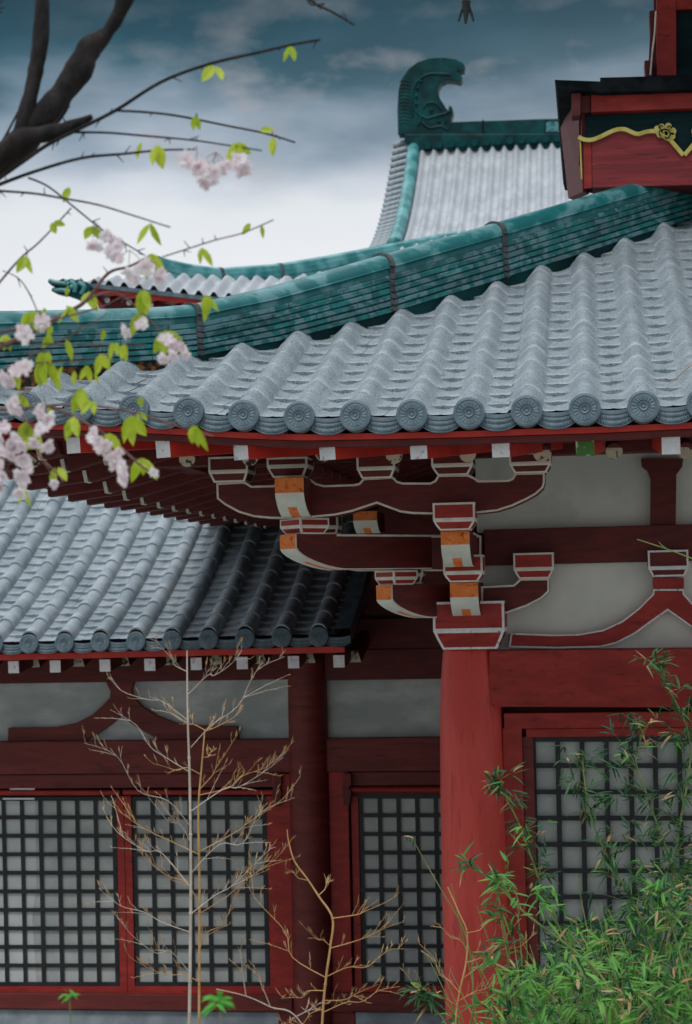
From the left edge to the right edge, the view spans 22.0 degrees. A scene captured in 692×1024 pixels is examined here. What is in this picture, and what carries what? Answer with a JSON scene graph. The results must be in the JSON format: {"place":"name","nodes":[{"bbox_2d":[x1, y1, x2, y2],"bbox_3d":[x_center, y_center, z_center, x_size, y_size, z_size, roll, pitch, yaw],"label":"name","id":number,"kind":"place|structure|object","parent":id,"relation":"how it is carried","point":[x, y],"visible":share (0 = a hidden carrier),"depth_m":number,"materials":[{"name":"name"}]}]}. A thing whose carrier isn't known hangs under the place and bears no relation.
{"place":"outdoors","nodes":[
{"label":"outdoors","id":0,"kind":"place"},
{"bbox_2d":[48,57,592,308],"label":"hall","id":1,"kind":"structure","parent":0,"point":[447,176],"depth_m":46.41,"materials":[{"name":"grey tile"}]},
{"bbox_2d":[0,0,691,1023],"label":"temple hall","id":2,"kind":"structure","parent":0,"point":[504,404],"depth_m":12.50,"materials":[{"name":"grey tile"}]},
{"bbox_2d":[458,0,473,23],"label":"hanging bell fin","id":3,"kind":"object","parent":2,"relation":"hanging from","point":[465,10],"visible":1,"depth_m":13.48,"materials":[{"name":"grey metal"}]},
{"bbox_2d":[533,736,691,1023],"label":"window","id":4,"kind":"structure","parent":2,"relation":"in","point":[573,856],"depth_m":12.61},
{"label":"ground","id":5,"kind":"structure","parent":0,"visible":0},
{"bbox_2d":[58,989,79,1023],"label":"leafy sprig","id":6,"kind":"object","parent":5,"relation":"on","point":[69,996],"visible":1,"depth_m":5.10,"materials":[{"name":"green plant"}]},
{"bbox_2d":[0,0,354,506],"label":"cherry tree","id":7,"kind":"object","parent":5,"relation":"on","point":[36,125],"visible":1,"depth_m":5.11,"materials":[{"name":"pink plant"}]},
{"bbox_2d":[82,631,293,1023],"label":"bare sapling","id":8,"kind":"object","parent":5,"relation":"on","point":[190,896],"visible":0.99,"depth_m":7.81,"materials":[{"name":"beige plant"}]},
{"bbox_2d":[101,704,300,1023],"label":"bare sapling","id":9,"kind":"object","parent":5,"relation":"on","point":[200,927],"visible":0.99,"depth_m":7.88,"materials":[{"name":"plant"}]},
{"bbox_2d":[200,990,234,1023],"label":"leafy sprig","id":10,"kind":"object","parent":5,"relation":"on","point":[219,998],"visible":1,"depth_m":4.84,"materials":[{"name":"green plant"}]},
{"bbox_2d":[0,479,461,1023],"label":"side hall","id":11,"kind":"structure","parent":5,"relation":"on","point":[350,705],"depth_m":17.51,"materials":[{"name":"tile"}]},
{"bbox_2d":[0,796,126,992],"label":"lattice window","id":12,"kind":"structure","parent":11,"relation":"in","point":[54,851],"depth_m":17.76,"materials":[{"name":"paper"}]},
{"bbox_2d":[124,796,276,993],"bbox_3d":[-1.435,3.770,17.557,1.532,1.949,0.055,-2,-3,8],"label":"lattice window","id":13,"kind":"structure","parent":11,"relation":"in","point":[151,888],"depth_m":17.56,"materials":[{"name":"paper"}]},
{"bbox_2d":[351,795,444,992],"bbox_3d":[0.720,3.697,17.258,1.327,1.931,0.055,-2,-3,8],"label":"window","id":14,"kind":"structure","parent":11,"relation":"in","point":[387,862],"depth_m":17.29,"materials":[{"name":"paper"}]},
{"bbox_2d":[216,935,330,1023],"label":"tree branch","id":15,"kind":"object","parent":5,"relation":"on","point":[260,981],"visible":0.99,"depth_m":7.23,"materials":[{"name":"brown plant"}]},
{"bbox_2d":[245,830,407,1023],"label":"bare sapling","id":16,"kind":"object","parent":5,"relation":"on","point":[327,966],"visible":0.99,"depth_m":7.92,"materials":[{"name":"plant"}]},
{"bbox_2d":[396,975,450,1023],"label":"bamboo","id":17,"kind":"object","parent":5,"relation":"on","point":[431,1003],"visible":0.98,"depth_m":8.21,"materials":[{"name":"green plant"}]},
{"bbox_2d":[406,836,473,1023],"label":"bamboo","id":18,"kind":"object","parent":5,"relation":"on","point":[461,925],"visible":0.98,"depth_m":8.52,"materials":[{"name":"green plant"}]},
{"bbox_2d":[400,887,536,1023],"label":"dry bamboo","id":19,"kind":"object","parent":5,"relation":"on","point":[463,977],"visible":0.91,"depth_m":8.33,"materials":[{"name":"brown plant"}]},
{"bbox_2d":[452,841,525,1023],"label":"bamboo","id":20,"kind":"object","parent":5,"relation":"on","point":[491,912],"visible":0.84,"depth_m":8.39,"materials":[{"name":"green plant"}]},
{"bbox_2d":[483,761,620,1023],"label":"bamboo","id":21,"kind":"object","parent":5,"relation":"on","point":[497,783],"visible":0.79,"depth_m":8.78,"materials":[{"name":"green plant"}]},
{"bbox_2d":[477,851,635,1023],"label":"bamboo","id":22,"kind":"object","parent":5,"relation":"on","point":[506,892],"visible":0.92,"depth_m":8.07,"materials":[{"name":"green plant"}]},
{"bbox_2d":[427,861,691,1023],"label":"bamboo thicket","id":23,"kind":"object","parent":5,"relation":"on","point":[538,994],"visible":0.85,"depth_m":8.51,"materials":[{"name":"green plant"}]},
{"bbox_2d":[546,743,691,1020],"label":"bamboo","id":24,"kind":"object","parent":5,"relation":"on","point":[629,890],"visible":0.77,"depth_m":8.93,"materials":[{"name":"green plant"}]},
{"bbox_2d":[591,706,691,957],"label":"bamboo","id":25,"kind":"object","parent":5,"relation":"on","point":[637,726],"visible":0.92,"depth_m":9.02,"materials":[{"name":"green plant"}]},
{"bbox_2d":[623,647,691,1023],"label":"bamboo","id":26,"kind":"object","parent":5,"relation":"on","point":[660,667],"visible":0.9,"depth_m":8.99,"materials":[{"name":"green plant"}]},
{"bbox_2d":[626,866,691,1023],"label":"bamboo","id":27,"kind":"object","parent":5,"relation":"on","point":[657,886],"visible":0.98,"depth_m":8.01,"materials":[{"name":"green plant"}]},
{"bbox_2d":[637,539,691,558],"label":"bare twig","id":28,"kind":"object","parent":5,"relation":"on","point":[663,547],"visible":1,"depth_m":8.47,"materials":[{"name":"brown wood"}]},
{"bbox_2d":[668,365,691,384],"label":"bare twig","id":29,"kind":"object","parent":5,"relation":"on","point":[680,374],"visible":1,"depth_m":8.50,"materials":[{"name":"grey plant"}]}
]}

